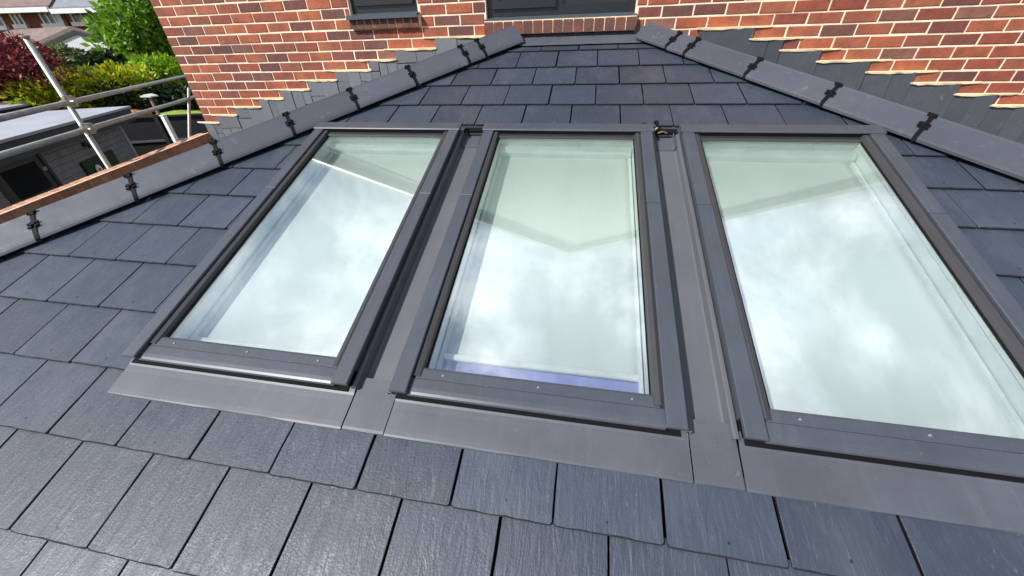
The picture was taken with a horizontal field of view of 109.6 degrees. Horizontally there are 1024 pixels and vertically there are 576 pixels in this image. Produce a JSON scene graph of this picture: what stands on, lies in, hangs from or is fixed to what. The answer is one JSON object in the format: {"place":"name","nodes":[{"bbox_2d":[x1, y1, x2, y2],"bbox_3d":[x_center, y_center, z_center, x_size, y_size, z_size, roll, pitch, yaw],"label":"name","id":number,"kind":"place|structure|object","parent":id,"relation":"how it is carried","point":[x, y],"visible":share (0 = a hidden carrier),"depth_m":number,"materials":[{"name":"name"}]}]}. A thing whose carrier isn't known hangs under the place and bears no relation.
{"place":"outdoors","nodes":[
{"label":"outdoors","id":0,"kind":"place"},
{"bbox_2d":[130,109,152,115],"bbox_3d":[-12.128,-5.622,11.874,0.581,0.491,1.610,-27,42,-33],"label":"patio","id":1,"kind":"structure","parent":0,"point":[137,110],"depth_m":11.60,"materials":[{"name":"orange stone"}]},
{"bbox_2d":[156,109,201,114],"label":"lawn","id":2,"kind":"structure","parent":0,"point":[184,111],"depth_m":12.22,"materials":[{"name":"green plant"}]},
{"bbox_3d":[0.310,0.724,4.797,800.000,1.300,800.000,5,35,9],"label":"ground","id":3,"kind":"structure","parent":0,"visible":0},
{"bbox_2d":[0,99,62,113],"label":"garden shed","id":4,"kind":"structure","parent":3,"relation":"on","point":[6,107],"depth_m":10.08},
{"bbox_2d":[0,0,70,29],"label":"neighbour house","id":5,"kind":"structure","parent":3,"relation":"on","point":[22,14],"depth_m":15.66,"materials":[{"name":"brick"}]},
{"bbox_2d":[0,15,10,29],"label":"window","id":6,"kind":"structure","parent":5,"relation":"in","point":[3,26],"depth_m":15.81,"materials":[{"name":"white paint"}]},
{"bbox_2d":[8,13,30,28],"bbox_3d":[-21.486,-11.638,15.703,0.610,0.609,0.130,-1,34,1],"label":"window","id":7,"kind":"structure","parent":5,"relation":"in","point":[19,22],"depth_m":15.74,"materials":[{"name":"white paint"}]},
{"bbox_2d":[37,12,67,27],"bbox_3d":[-19.990,-11.664,15.676,1.028,0.608,0.130,-1,34,1],"label":"window","id":8,"kind":"structure","parent":5,"relation":"in","point":[49,20],"depth_m":15.72,"materials":[{"name":"white paint"}]},
{"bbox_2d":[0,75,72,100],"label":"shaded bush","id":9,"kind":"object","parent":3,"relation":"on","point":[10,97],"visible":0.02,"depth_m":11.10,"materials":[{"name":"green plant"}]},
{"bbox_2d":[0,29,74,100],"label":"red maple","id":10,"kind":"object","parent":3,"relation":"on","point":[18,61],"visible":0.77,"depth_m":10.43,"materials":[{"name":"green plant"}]},
{"bbox_2d":[0,26,108,50],"bbox_3d":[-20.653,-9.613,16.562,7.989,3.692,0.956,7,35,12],"label":"garage","id":11,"kind":"structure","parent":3,"relation":"on","point":[70,36],"depth_m":15.25,"materials":[{"name":"brown concrete"}]},
{"bbox_2d":[39,41,91,79],"bbox_3d":[-15.829,-7.245,13.360,1.180,3.114,1.954,-17,37,-21],"label":"pale shrub","id":12,"kind":"object","parent":3,"relation":"on","point":[72,57],"visible":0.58,"depth_m":12.54,"materials":[{"name":"green plant"}]},
{"bbox_2d":[0,106,138,209],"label":"garden room","id":13,"kind":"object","parent":3,"relation":"on","point":[26,175],"visible":0.24,"depth_m":7.38,"materials":[{"name":"wood"}]},
{"bbox_2d":[0,154,59,202],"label":"door","id":14,"kind":"structure","parent":13,"relation":"in","point":[26,178],"depth_m":6.69,"materials":[{"name":"black glass"}]},
{"bbox_2d":[79,150,119,175],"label":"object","id":15,"kind":"object","parent":13,"relation":"attached to","point":[92,165],"visible":0.51,"depth_m":8.37,"materials":[{"name":"green glass"}]},
{"bbox_2d":[0,60,164,114],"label":"conifer hedge","id":16,"kind":"object","parent":3,"relation":"on","point":[48,94],"visible":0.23,"depth_m":11.12,"materials":[{"name":"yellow plant"}]},
{"bbox_2d":[0,35,194,168],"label":"scaffold","id":17,"kind":"object","parent":3,"relation":"on","point":[70,102],"visible":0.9,"depth_m":2.94,"materials":[{"name":"metal"}]},
{"bbox_2d":[75,47,127,76],"bbox_3d":[-15.909,-7.703,14.153,2.539,2.988,1.907,-7,34,-8],"label":"dark shrub","id":18,"kind":"object","parent":3,"relation":"on","point":[107,55],"visible":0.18,"depth_m":13.56,"materials":[{"name":"green plant"}]},
{"bbox_2d":[0,132,211,223],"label":"parapet wall","id":19,"kind":"structure","parent":3,"relation":"on","point":[14,211],"depth_m":3.09,"materials":[{"name":"brown wood"}]},
{"bbox_2d":[49,0,173,60],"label":"neighbour house","id":20,"kind":"structure","parent":3,"relation":"on","point":[74,11],"depth_m":15.26,"materials":[{"name":"brick"}]},
{"bbox_2d":[69,13,94,25],"bbox_3d":[-18.613,-11.706,15.639,1.095,0.606,0.130,-1,34,1],"label":"window","id":21,"kind":"structure","parent":20,"relation":"in","point":[76,17],"depth_m":15.69,"materials":[{"name":"white paint"}]},
{"bbox_2d":[53,64,181,82],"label":"garden wall","id":22,"kind":"structure","parent":3,"relation":"on","point":[87,74],"depth_m":13.26,"materials":[{"name":"plant"}]},
{"bbox_2d":[80,0,175,63],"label":"broadleaf tree","id":23,"kind":"object","parent":3,"relation":"on","point":[128,27],"visible":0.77,"depth_m":13.89,"materials":[{"name":"green plant"}]},
{"bbox_2d":[88,80,199,113],"bbox_3d":[-11.966,-6.165,12.679,3.604,2.221,1.500,-23,40,-29],"label":"brown shrub","id":24,"kind":"object","parent":3,"relation":"on","point":[165,92],"visible":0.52,"depth_m":11.99,"materials":[{"name":"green plant"}]},
{"bbox_2d":[140,93,159,114],"bbox_3d":[-11.010,-5.033,11.536,0.400,2.055,0.240,5,35,9],"label":"bird table","id":25,"kind":"object","parent":3,"relation":"on","point":[150,96],"visible":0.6,"depth_m":11.02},
{"bbox_2d":[124,50,187,111],"bbox_3d":[-12.333,-6.979,13.302,2.961,2.964,1.577,-26,41,-31],"label":"laurel hedge","id":26,"kind":"object","parent":3,"relation":"on","point":[161,67],"visible":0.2,"depth_m":12.49,"materials":[{"name":"green plant"}]},
{"bbox_2d":[121,113,210,155],"bbox_3d":[-9.839,-4.299,11.646,5.300,2.420,0.110,-8,35,-9],"label":"black fence","id":27,"kind":"object","parent":3,"relation":"on","point":[146,134],"visible":0.2,"depth_m":11.08,"materials":[{"name":"black wood"}]},
{"bbox_2d":[159,114,178,142],"bbox_3d":[-8.682,-3.355,9.668,0.110,2.326,0.110,5,35,9],"label":"white post","id":28,"kind":"object","parent":3,"relation":"on","point":[169,128],"visible":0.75,"depth_m":9.17,"materials":[{"name":"paint"}]},
{"bbox_2d":[187,88,190,136],"bbox_3d":[-3.960,-0.281,4.470,0.034,3.566,3.720,-9,35,-11],"label":"leaning pole","id":29,"kind":"object","parent":3,"relation":"on","point":[189,111],"visible":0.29,"depth_m":4.89,"materials":[{"name":"metal"}]},
{"bbox_2d":[0,22,1023,575],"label":"slate roof extension","id":30,"kind":"object","parent":3,"relation":"on","point":[114,460],"visible":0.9,"depth_m":1.18,"materials":[{"name":"grey stone"}]},
{"bbox_2d":[121,122,462,391],"bbox_3d":[-0.864,-0.240,1.906,0.937,0.424,1.634,5,54,9],"label":"roof window","id":31,"kind":"structure","parent":30,"relation":"attached to","point":[292,277],"depth_m":1.67,"materials":[{"name":"clear glass"}]},
{"bbox_2d":[388,123,688,436],"bbox_3d":[0.194,-0.156,1.736,0.937,0.424,1.634,5,54,9],"label":"roof window","id":32,"kind":"structure","parent":30,"relation":"attached to","point":[548,293],"depth_m":1.47,"materials":[{"name":"clear glass"}]},
{"bbox_2d":[643,120,666,133],"bbox_3d":[0.792,-0.891,1.995,0.127,0.035,0.093,5,54,9],"label":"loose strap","id":33,"kind":"object","parent":30,"relation":"on","point":[656,122],"visible":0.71,"depth_m":1.98,"materials":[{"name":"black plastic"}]},
{"bbox_2d":[679,124,1023,482],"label":"roof window","id":34,"kind":"structure","parent":30,"relation":"attached to","point":[867,307],"depth_m":1.31,"materials":[{"name":"clear glass"}]},
{"bbox_2d":[150,0,1023,143],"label":"brick house","id":35,"kind":"structure","parent":3,"relation":"on","point":[244,64],"depth_m":2.78,"materials":[{"name":"red brick"}]},
{"bbox_2d":[346,0,419,19],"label":"window","id":36,"kind":"structure","parent":35,"relation":"in","point":[362,9],"depth_m":3.02,"materials":[{"name":"plastic"}]},
{"bbox_2d":[484,0,636,21],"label":"window","id":37,"kind":"structure","parent":35,"relation":"in","point":[498,10],"depth_m":2.84,"materials":[{"name":"plastic"}]}
]}

